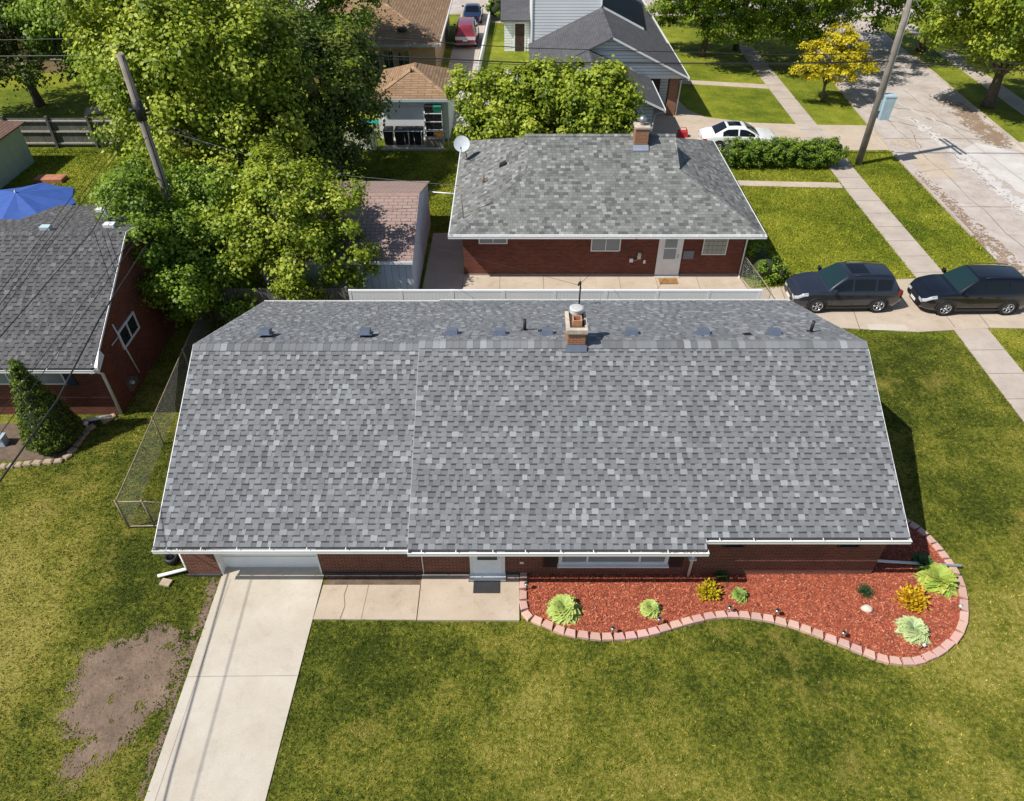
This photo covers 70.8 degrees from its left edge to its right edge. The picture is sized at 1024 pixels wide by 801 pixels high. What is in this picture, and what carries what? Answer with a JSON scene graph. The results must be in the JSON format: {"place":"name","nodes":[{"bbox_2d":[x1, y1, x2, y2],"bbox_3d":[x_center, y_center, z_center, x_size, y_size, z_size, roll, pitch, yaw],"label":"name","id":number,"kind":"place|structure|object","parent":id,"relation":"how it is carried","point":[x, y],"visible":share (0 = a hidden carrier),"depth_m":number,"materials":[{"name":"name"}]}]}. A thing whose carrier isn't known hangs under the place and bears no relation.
{"place":"outdoors","nodes":[
{"label":"outdoors","id":0,"kind":"place"},
{"bbox_2d":[2,147,277,245],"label":"grass","id":1,"kind":"structure","parent":0,"point":[64,159],"depth_m":42.92,"materials":[{"name":"green plant"}]},
{"bbox_2d":[144,567,323,800],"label":"driveway","id":2,"kind":"structure","parent":0,"point":[226,747],"depth_m":18.27,"materials":[{"name":"concrete"}]},
{"bbox_2d":[314,0,452,80],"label":"brown house","id":3,"kind":"structure","parent":0,"point":[422,20],"depth_m":54.47,"materials":[{"name":"beige brick"}]},
{"bbox_2d":[491,15,503,22],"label":"walk","id":4,"kind":"structure","parent":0,"point":[497,19],"depth_m":69.54,"materials":[{"name":"concrete"}]},
{"bbox_2d":[484,0,500,16],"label":"leafy bush","id":5,"kind":"object","parent":4,"relation":"on","point":[494,7],"visible":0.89,"depth_m":68.22,"materials":[{"name":"green plant"}]},
{"bbox_2d":[0,327,1023,800],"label":"front lawn","id":6,"kind":"structure","parent":0,"point":[392,763],"depth_m":18.44,"materials":[{"name":"green plant"}]},
{"bbox_2d":[42,617,196,794],"bbox_3d":[-9.926,7.458,18.138,3.424,0.012,4.608,0,41,0],"label":"soil patch","id":7,"kind":"object","parent":6,"relation":"on","point":[103,700],"visible":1,"depth_m":18.25,"materials":[{"name":"brown soil"}]},
{"bbox_2d":[60,628,193,779],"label":"soil clods","id":8,"kind":"object","parent":7,"relation":"on","point":[67,701],"visible":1,"depth_m":18.29,"materials":[{"name":"brown soil"}]},
{"bbox_2d":[137,578,219,798],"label":"soil verge","id":9,"kind":"structure","parent":6,"relation":"on","point":[211,585],"depth_m":18.50,"materials":[{"name":"brown soil"}]},
{"bbox_2d":[151,281,961,580],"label":"brick house","id":10,"kind":"structure","parent":6,"relation":"on","point":[487,439],"depth_m":20.36,"materials":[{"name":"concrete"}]},
{"bbox_2d":[219,549,318,566],"bbox_3d":[-6.950,4.085,20.446,2.820,2.080,0.046,0,41,0],"label":"garage door","id":11,"kind":"structure","parent":10,"relation":"in","point":[230,560],"depth_m":20.87,"materials":[{"name":"paint"}]},
{"bbox_2d":[469,551,504,573],"bbox_3d":[-0.700,4.320,20.203,1.000,1.900,0.141,0,41,0],"label":"door","id":12,"kind":"structure","parent":10,"relation":"in","point":[478,564],"depth_m":20.51,"materials":[{"name":"white paint"}]},
{"bbox_2d":[557,551,669,567],"bbox_3d":[2.870,4.157,20.056,3.160,1.460,0.150,0,41,0],"label":"picture window","id":13,"kind":"structure","parent":10,"relation":"in","point":[564,561],"depth_m":20.45,"materials":[{"name":"glass"}]},
{"bbox_2d":[523,524,962,661],"bbox_3d":[6.542,5.282,20.707,12.645,0.085,4.870,0,41,0],"label":"mulch bed","id":14,"kind":"object","parent":6,"relation":"on","point":[841,627],"visible":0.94,"depth_m":20.28,"materials":[{"name":"red wood"}]},
{"bbox_2d":[545,593,584,626],"bbox_3d":[1.454,5.693,19.891,1.138,0.366,1.070,0,41,0],"label":"hosta plant","id":15,"kind":"object","parent":14,"relation":"on","point":[563,609],"visible":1,"depth_m":19.78,"materials":[{"name":"green plant"}]},
{"bbox_2d":[638,599,662,619],"bbox_3d":[3.854,5.724,19.933,0.745,0.264,0.675,0,41,0],"label":"hosta plant","id":16,"kind":"object","parent":14,"relation":"on","point":[651,608],"visible":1,"depth_m":19.88,"materials":[{"name":"green plant"}]},
{"bbox_2d":[695,577,722,601],"bbox_3d":[5.580,5.259,20.277,0.808,0.535,0.707,0,41,0],"label":"golden shrub","id":17,"kind":"object","parent":14,"relation":"on","point":[709,590],"visible":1,"depth_m":20.27,"materials":[{"name":"yellow plant"}]},
{"bbox_2d":[730,586,748,604],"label":"hosta plant","id":18,"kind":"object","parent":14,"relation":"on","point":[738,594],"visible":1,"depth_m":20.23,"materials":[{"name":"green plant"}]},
{"bbox_2d":[892,615,931,647],"bbox_3d":[10.820,6.127,19.411,1.006,0.335,1.023,0,41,0],"label":"hosta plant","id":19,"kind":"object","parent":14,"relation":"on","point":[911,629],"visible":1,"depth_m":19.32,"materials":[{"name":"green plant"}]},
{"bbox_2d":[893,582,932,615],"bbox_3d":[11.186,5.451,20.033,1.025,0.561,0.971,0,41,0],"label":"golden shrub","id":20,"kind":"object","parent":14,"relation":"on","point":[915,597],"visible":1,"depth_m":20.04,"materials":[{"name":"yellow plant"}]},
{"bbox_2d":[911,552,933,569],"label":"hosta plant","id":21,"kind":"object","parent":14,"relation":"on","point":[925,558],"visible":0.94,"depth_m":21.10,"materials":[{"name":"green plant"}]},
{"bbox_2d":[912,562,960,598],"bbox_3d":[12.222,5.039,20.610,1.311,0.420,1.288,0,41,0],"label":"hosta plant","id":22,"kind":"object","parent":14,"relation":"on","point":[934,577],"visible":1,"depth_m":20.48,"materials":[{"name":"green plant"}]},
{"bbox_2d":[0,14,1023,415],"bbox_3d":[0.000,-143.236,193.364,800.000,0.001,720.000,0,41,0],"label":"ground","id":23,"kind":"structure","parent":0,"point":[724,62],"depth_m":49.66,"materials":[{"name":"green plant"}]},
{"bbox_2d":[0,121,34,189],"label":"garage","id":24,"kind":"structure","parent":23,"relation":"on","point":[16,158],"depth_m":41.59,"materials":[{"name":"green paint"}]},
{"bbox_2d":[0,183,75,218],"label":"patio umbrella","id":25,"kind":"object","parent":23,"relation":"on","point":[21,202],"visible":0.67,"depth_m":34.19,"materials":[{"name":"blue fabric"}]},
{"bbox_2d":[0,423,84,460],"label":"flower bed","id":26,"kind":"object","parent":23,"relation":"on","point":[10,451],"visible":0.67,"depth_m":24.77,"materials":[{"name":"soil"}]},
{"bbox_2d":[5,355,85,455],"bbox_3d":[-15.859,0.015,23.950,2.092,3.705,2.082,0,41,0],"label":"evergreen shrub","id":27,"kind":"object","parent":26,"relation":"on","point":[60,428],"visible":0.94,"depth_m":23.91,"materials":[{"name":"green plant"}]},
{"bbox_2d":[0,0,88,107],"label":"leafy tree","id":28,"kind":"object","parent":23,"relation":"on","point":[26,72],"visible":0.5,"depth_m":45.78,"materials":[{"name":"green plant"}]},
{"bbox_2d":[33,174,67,182],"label":"sandbox","id":29,"kind":"object","parent":23,"relation":"on","point":[50,178],"visible":1,"depth_m":41.25,"materials":[{"name":"orange wood"}]},
{"bbox_2d":[0,1,103,72],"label":"brown house","id":30,"kind":"structure","parent":23,"relation":"on","point":[50,63],"depth_m":56.40,"materials":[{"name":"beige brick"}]},
{"bbox_2d":[0,205,182,414],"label":"brick house","id":31,"kind":"structure","parent":23,"relation":"on","point":[127,342],"depth_m":25.65,"materials":[{"name":"brick"}]},
{"bbox_2d":[0,373,66,384],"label":"window","id":32,"kind":"structure","parent":31,"relation":"in","point":[48,378],"depth_m":25.11,"materials":[{"name":"glass"}]},
{"bbox_2d":[117,311,139,349],"bbox_3d":[-14.138,-2.592,26.591,0.057,0.750,1.400,0,41,0],"label":"window","id":33,"kind":"structure","parent":31,"relation":"in","point":[130,327],"depth_m":26.58,"materials":[{"name":"white paint"}]},
{"bbox_2d":[0,0,183,123],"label":"leafy tree","id":34,"kind":"object","parent":23,"relation":"on","point":[33,12],"visible":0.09,"depth_m":42.60,"materials":[{"name":"green plant"}]},
{"bbox_2d":[0,116,240,147],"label":"board fence","id":35,"kind":"object","parent":23,"relation":"on","point":[47,131],"visible":0.21,"depth_m":44.67,"materials":[{"name":"grey wood"}]},
{"bbox_2d":[116,53,197,287],"bbox_3d":[-13.993,-8.401,28.921,0.766,10.221,1.034,24,46,25],"label":"utility pole","id":36,"kind":"object","parent":23,"relation":"on","point":[137,109],"visible":0.69,"depth_m":27.14,"materials":[{"name":"brown wood"}]},
{"bbox_2d":[0,137,145,336],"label":"overhead wire","id":37,"kind":"object","parent":36,"relation":"attached to","point":[76,248],"visible":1,"depth_m":21.23,"materials":[{"name":"black plastic"}]},
{"bbox_2d":[0,215,164,481],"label":"overhead wire","id":38,"kind":"object","parent":36,"relation":"attached to","point":[31,436],"visible":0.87,"depth_m":20.07,"materials":[{"name":"black plastic"}]},
{"bbox_2d":[0,201,164,434],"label":"overhead wire","id":39,"kind":"object","parent":36,"relation":"attached to","point":[72,331],"visible":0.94,"depth_m":21.27,"materials":[{"name":"black plastic"}]},
{"bbox_2d":[114,306,213,528],"bbox_3d":[-12.206,-0.024,25.906,1.628,1.350,11.505,-8,41,-10],"label":"chain link fence","id":40,"kind":"object","parent":23,"relation":"on","point":[170,394],"visible":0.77,"depth_m":23.85,"materials":[{"name":"metal"}]},
{"bbox_2d":[78,147,266,327],"bbox_3d":[-13.616,-6.305,29.124,7.162,6.782,7.427,0,41,0],"label":"maple tree","id":41,"kind":"object","parent":23,"relation":"on","point":[179,259],"visible":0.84,"depth_m":28.41,"materials":[{"name":"green plant"}]},
{"bbox_2d":[25,0,323,209],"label":"maple tree","id":42,"kind":"object","parent":23,"relation":"on","point":[195,103],"visible":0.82,"depth_m":32.92,"materials":[{"name":"green plant"}]},
{"bbox_2d":[207,286,348,321],"bbox_3d":[-9.725,-4.041,30.232,5.850,1.700,0.110,0,41,0],"label":"board fence","id":43,"kind":"object","parent":23,"relation":"on","point":[262,294],"visible":0.3,"depth_m":29.98,"materials":[{"name":"wood"}]},
{"bbox_2d":[194,134,387,307],"bbox_3d":[-9.043,-6.817,29.654,7.847,6.890,5.594,0,41,0],"label":"maple tree","id":44,"kind":"object","parent":23,"relation":"on","point":[316,237],"visible":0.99,"depth_m":28.69,"materials":[{"name":"green plant"}]},
{"bbox_2d":[229,157,361,235],"bbox_3d":[-10.131,-9.693,34.698,4.680,4.670,8.691,26,47,27],"label":"leafy tree","id":45,"kind":"object","parent":23,"relation":"on","point":[339,173],"visible":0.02,"depth_m":36.14,"materials":[{"name":"green plant"}]},
{"bbox_2d":[219,0,390,95],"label":"leafy tree","id":46,"kind":"object","parent":23,"relation":"on","point":[363,14],"visible":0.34,"depth_m":48.92,"materials":[{"name":"green plant"}]},
{"bbox_2d":[233,0,401,178],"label":"leafy tree","id":47,"kind":"object","parent":23,"relation":"on","point":[345,91],"visible":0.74,"depth_m":37.62,"materials":[{"name":"green plant"}]},
{"bbox_2d":[256,181,430,299],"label":"shed","id":48,"kind":"structure","parent":23,"relation":"on","point":[402,208],"depth_m":31.19,"materials":[{"name":"pink"}]},
{"bbox_2d":[313,585,419,620],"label":"front walk","id":49,"kind":"structure","parent":23,"relation":"on","point":[390,602],"depth_m":20.18,"materials":[{"name":"concrete"}]},
{"bbox_2d":[325,575,421,585],"bbox_3d":[-3.980,5.191,20.824,2.760,0.070,0.395,0,41,0],"label":"soil strip","id":50,"kind":"object","parent":23,"relation":"on","point":[373,579],"visible":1,"depth_m":20.77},
{"bbox_2d":[371,62,454,138],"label":"garage","id":51,"kind":"structure","parent":23,"relation":"on","point":[415,87],"depth_m":45.28,"materials":[{"name":"beige"}]},
{"bbox_2d":[383,106,424,133],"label":"garage door","id":52,"kind":"structure","parent":51,"relation":"in","point":[405,115],"depth_m":45.44,"materials":[{"name":"paint"}]},
{"bbox_2d":[384,138,444,147],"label":"bin pad","id":53,"kind":"object","parent":23,"relation":"on","point":[404,145],"visible":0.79,"depth_m":45.48,"materials":[{"name":"grey concrete"}]},
{"bbox_2d":[417,573,518,621],"bbox_3d":[-1.200,5.550,20.365,2.800,0.125,1.560,0,41,0],"label":"front landing","id":54,"kind":"object","parent":23,"relation":"on","point":[448,598],"visible":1,"depth_m":20.18,"materials":[{"name":"concrete"}]},
{"bbox_2d":[473,581,499,592],"bbox_3d":[-0.720,5.260,20.590,0.760,0.021,0.560,0,41,0],"label":"door mat","id":55,"kind":"object","parent":54,"relation":"on","point":[486,586],"depth_m":20.51,"materials":[{"name":"black rubber"}]},
{"bbox_2d":[448,0,489,128],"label":"brown house drive","id":56,"kind":"structure","parent":23,"relation":"on","point":[471,52],"depth_m":60.87,"materials":[{"name":"grey concrete"}]},
{"bbox_2d":[453,17,479,45],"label":"parked van","id":57,"kind":"object","parent":56,"relation":"on","point":[466,30],"visible":0.98,"depth_m":61.29,"materials":[{"name":"red paint"}]},
{"bbox_2d":[462,3,483,22],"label":"parked sedan","id":58,"kind":"object","parent":56,"relation":"on","point":[475,10],"visible":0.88,"depth_m":67.69,"materials":[{"name":"blue paint"}]},
{"bbox_2d":[470,11,491,94],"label":"white wall","id":59,"kind":"structure","parent":23,"relation":"on","point":[482,49],"depth_m":61.61,"materials":[{"name":"paint"}]},
{"bbox_2d":[441,60,538,139],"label":"leafy tree","id":60,"kind":"object","parent":23,"relation":"on","point":[479,111],"visible":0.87,"depth_m":40.32,"materials":[{"name":"green plant"}]},
{"bbox_2d":[500,0,530,50],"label":"garden shed","id":61,"kind":"structure","parent":23,"relation":"on","point":[515,17],"depth_m":60.59,"materials":[{"name":"white"}]},
{"bbox_2d":[515,24,524,50],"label":"doorway","id":62,"kind":"structure","parent":61,"relation":"in","point":[519,28],"depth_m":60.65,"materials":[{"name":"brown wood"}]},
{"bbox_2d":[496,49,598,137],"bbox_3d":[2.122,-16.730,41.520,5.965,6.465,5.250,-13,42,-15],"label":"leafy tree","id":63,"kind":"object","parent":23,"relation":"on","point":[543,78],"visible":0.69,"depth_m":39.92,"materials":[{"name":"green plant"}]},
{"bbox_2d":[348,289,762,299],"bbox_3d":[1.760,-3.816,29.891,16.840,1.803,0.090,0,41,0],"label":"vinyl fence","id":64,"kind":"object","parent":23,"relation":"on","point":[396,294],"visible":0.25,"depth_m":29.41,"materials":[{"name":"white plastic"}]},
{"bbox_2d":[554,54,652,133],"bbox_3d":[4.879,-16.195,40.959,5.628,6.350,4.932,-8,41,-9],"label":"leafy tree","id":65,"kind":"object","parent":23,"relation":"on","point":[614,97],"visible":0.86,"depth_m":39.42,"materials":[{"name":"green plant"}]},
{"bbox_2d":[448,115,767,278],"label":"brick house","id":66,"kind":"structure","parent":23,"relation":"on","point":[563,204],"depth_m":32.82,"materials":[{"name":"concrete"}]},
{"bbox_2d":[454,136,469,159],"bbox_3d":[-2.515,-12.801,36.780,0.718,1.212,0.787,-24,46,-26],"label":"satellite dish","id":67,"kind":"object","parent":66,"relation":"attached to","point":[461,143],"visible":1,"depth_m":36.68,"materials":[{"name":"metal"}]},
{"bbox_2d":[590,239,620,250],"bbox_3d":[4.230,-7.146,32.400,1.340,0.980,0.047,0,41,0],"label":"window","id":68,"kind":"structure","parent":66,"relation":"in","point":[596,244],"depth_m":32.51,"materials":[{"name":"white paint"}]},
{"bbox_2d":[654,239,683,277],"bbox_3d":[7.175,-6.578,32.759,1.150,2.190,0.250,0,41,0],"label":"door","id":69,"kind":"structure","parent":66,"relation":"in","point":[669,253],"depth_m":32.92,"materials":[{"name":"white paint"}]},
{"bbox_2d":[701,239,728,254],"bbox_3d":[9.170,-7.078,32.458,1.100,1.160,0.047,0,41,0],"label":"window","id":70,"kind":"structure","parent":66,"relation":"in","point":[710,246],"depth_m":32.57,"materials":[{"name":"white paint"}]},
{"bbox_2d":[528,0,689,133],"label":"white house","id":71,"kind":"structure","parent":23,"relation":"on","point":[604,26],"depth_m":49.45,"materials":[{"name":"grey"}]},
{"bbox_2d":[642,0,773,56],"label":"honey locust tree","id":72,"kind":"object","parent":23,"relation":"on","point":[704,14],"visible":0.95,"depth_m":56.10,"materials":[{"name":"green plant"}]},
{"bbox_2d":[679,80,768,88],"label":"white house walk","id":73,"kind":"structure","parent":23,"relation":"on","point":[732,84],"depth_m":54.64,"materials":[{"name":"concrete"}]},
{"bbox_2d":[650,100,888,150],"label":"white house drive","id":74,"kind":"structure","parent":23,"relation":"on","point":[693,123],"depth_m":47.74,"materials":[{"name":"concrete"}]},
{"bbox_2d":[698,120,778,148],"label":"parked sedan","id":75,"kind":"object","parent":74,"relation":"on","point":[716,133],"visible":0.61,"depth_m":44.23,"materials":[{"name":"white paint"}]},
{"bbox_2d":[743,239,799,286],"bbox_3d":[11.672,-6.441,33.033,2.363,1.692,2.680,-15,43,-17],"label":"leafy bush","id":76,"kind":"object","parent":23,"relation":"on","point":[764,263],"visible":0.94,"depth_m":32.66,"materials":[{"name":"green plant"}]},
{"bbox_2d":[718,134,840,167],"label":"long hedge","id":77,"kind":"object","parent":23,"relation":"on","point":[781,150],"visible":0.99,"depth_m":42.24,"materials":[{"name":"green plant"}]},
{"bbox_2d":[722,0,854,50],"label":"honey locust tree","id":78,"kind":"object","parent":23,"relation":"on","point":[767,15],"visible":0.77,"depth_m":55.12,"materials":[{"name":"green plant"}]},
{"bbox_2d":[736,180,842,187],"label":"neighbour walk","id":79,"kind":"structure","parent":23,"relation":"on","point":[791,184],"depth_m":41.11,"materials":[{"name":"concrete"}]},
{"bbox_2d":[787,0,869,61],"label":"honey locust tree","id":80,"kind":"object","parent":23,"relation":"on","point":[817,15],"visible":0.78,"depth_m":54.44,"materials":[{"name":"green plant"}]},
{"bbox_2d":[787,20,880,102],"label":"golden tree","id":81,"kind":"object","parent":23,"relation":"on","point":[839,40],"visible":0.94,"depth_m":49.44,"materials":[{"name":"yellow plant"}]},
{"bbox_2d":[820,137,851,167],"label":"rounded hedge","id":82,"kind":"object","parent":23,"relation":"on","point":[841,151],"visible":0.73,"depth_m":42.15,"materials":[{"name":"green plant"}]},
{"bbox_2d":[855,0,920,165],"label":"utility pole","id":83,"kind":"object","parent":23,"relation":"on","point":[883,105],"visible":1,"depth_m":40.56,"materials":[{"name":"brown wood"}]},
{"bbox_2d":[0,57,860,64],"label":"overhead wire","id":84,"kind":"object","parent":83,"relation":"attached to","point":[437,61],"visible":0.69,"depth_m":39.65,"materials":[{"name":"black plastic"}]},
{"bbox_2d":[0,53,1023,70],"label":"overhead wire","id":85,"kind":"object","parent":83,"relation":"attached to","point":[604,62],"visible":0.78,"depth_m":39.55,"materials":[{"name":"black plastic"}]},
{"bbox_2d":[6,34,1023,63],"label":"overhead wire","id":86,"kind":"object","parent":83,"relation":"attached to","point":[624,50],"visible":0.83,"depth_m":39.19,"materials":[{"name":"black plastic"}]},
{"bbox_2d":[813,57,974,236],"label":"kerb","id":87,"kind":"structure","parent":23,"relation":"on","point":[947,209],"depth_m":42.54,"materials":[{"name":"grey concrete"}]},
{"bbox_2d":[850,0,1017,52],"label":"street tree","id":88,"kind":"object","parent":23,"relation":"on","point":[879,17],"visible":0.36,"depth_m":58.25,"materials":[{"name":"green plant"}]},
{"bbox_2d":[910,0,1023,108],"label":"street tree","id":89,"kind":"object","parent":23,"relation":"on","point":[999,27],"visible":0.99,"depth_m":46.35,"materials":[{"name":"green plant"}]},
{"bbox_2d":[915,57,1023,149],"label":"kerb","id":90,"kind":"structure","parent":23,"relation":"on","point":[973,106],"depth_m":50.90,"materials":[{"name":"grey concrete"}]},
{"bbox_2d":[422,233,748,292],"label":"neighbour patio","id":91,"kind":"structure","parent":0,"point":[444,269],"depth_m":33.29,"materials":[{"name":"concrete"}]},
{"bbox_2d":[213,0,970,16],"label":"cross street","id":92,"kind":"structure","parent":0,"point":[456,6],"depth_m":72.91,"materials":[{"name":"grey asphalt"}]},
{"bbox_2d":[726,278,1023,332],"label":"side driveway","id":93,"kind":"structure","parent":0,"point":[909,313],"depth_m":30.91,"materials":[{"name":"concrete"}]},
{"bbox_2d":[784,260,903,312],"bbox_3d":[14.416,-5.031,31.313,4.652,1.711,2.246,-1,41,-1],"label":"parked suv","id":94,"kind":"object","parent":93,"relation":"on","point":[873,286],"visible":0.99,"depth_m":30.77,"materials":[{"name":"grey paint"}]},
{"bbox_2d":[867,324,907,330],"bbox_3d":[15.800,-3.085,30.355,1.601,0.001,0.440,1,41,1],"label":"driveway patch","id":95,"kind":"object","parent":93,"relation":"on","point":[886,327],"visible":1,"depth_m":30.34,"materials":[{"name":"concrete"}]},
{"bbox_2d":[907,263,1023,315],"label":"parked suv","id":96,"kind":"object","parent":93,"relation":"on","point":[984,287],"visible":1,"depth_m":30.64,"materials":[{"name":"black paint"}]},
{"bbox_2d":[727,33,1023,421],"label":"sidewalk","id":97,"kind":"structure","parent":0,"point":[984,346],"depth_m":35.87,"materials":[{"name":"grey concrete"}]},
{"bbox_2d":[830,157,857,176],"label":"hedge walk","id":98,"kind":"structure","parent":97,"relation":"on","point":[843,168],"depth_m":42.69,"materials":[{"name":"grey concrete"}]},
{"bbox_2d":[792,19,1023,275],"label":"road","id":99,"kind":"structure","parent":0,"point":[922,84],"depth_m":47.51,"materials":[{"name":"concrete"}]},
{"bbox_2d":[904,153,959,178],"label":"road patch","id":100,"kind":"object","parent":99,"relation":"on","point":[921,162],"visible":1,"depth_m":43.18,"materials":[{"name":"concrete"}]},
{"bbox_2d":[843,79,1021,243],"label":"road crack","id":101,"kind":"object","parent":99,"relation":"on","point":[948,148],"visible":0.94,"depth_m":46.30,"materials":[{"name":"black asphalt"}]},
{"bbox_2d":[904,116,1023,218],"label":"road wear","id":102,"kind":"object","parent":99,"relation":"on","point":[969,162],"visible":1,"depth_m":43.05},
{"bbox_2d":[911,171,1023,273],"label":"road stain","id":103,"kind":"object","parent":99,"relation":"on","point":[996,249],"visible":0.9,"depth_m":36.37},
{"bbox_2d":[934,97,1012,147],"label":"road stain","id":104,"kind":"object","parent":99,"relation":"on","point":[979,126],"visible":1,"depth_m":48.17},
{"bbox_2d":[963,143,1023,193],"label":"road wear","id":105,"kind":"object","parent":99,"relation":"on","point":[1012,161],"visible":1,"depth_m":43.52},
{"bbox_2d":[906,24,1023,114],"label":"sidewalk","id":106,"kind":"structure","parent":0,"point":[1011,99],"depth_m":55.73,"materials":[{"name":"grey concrete"}]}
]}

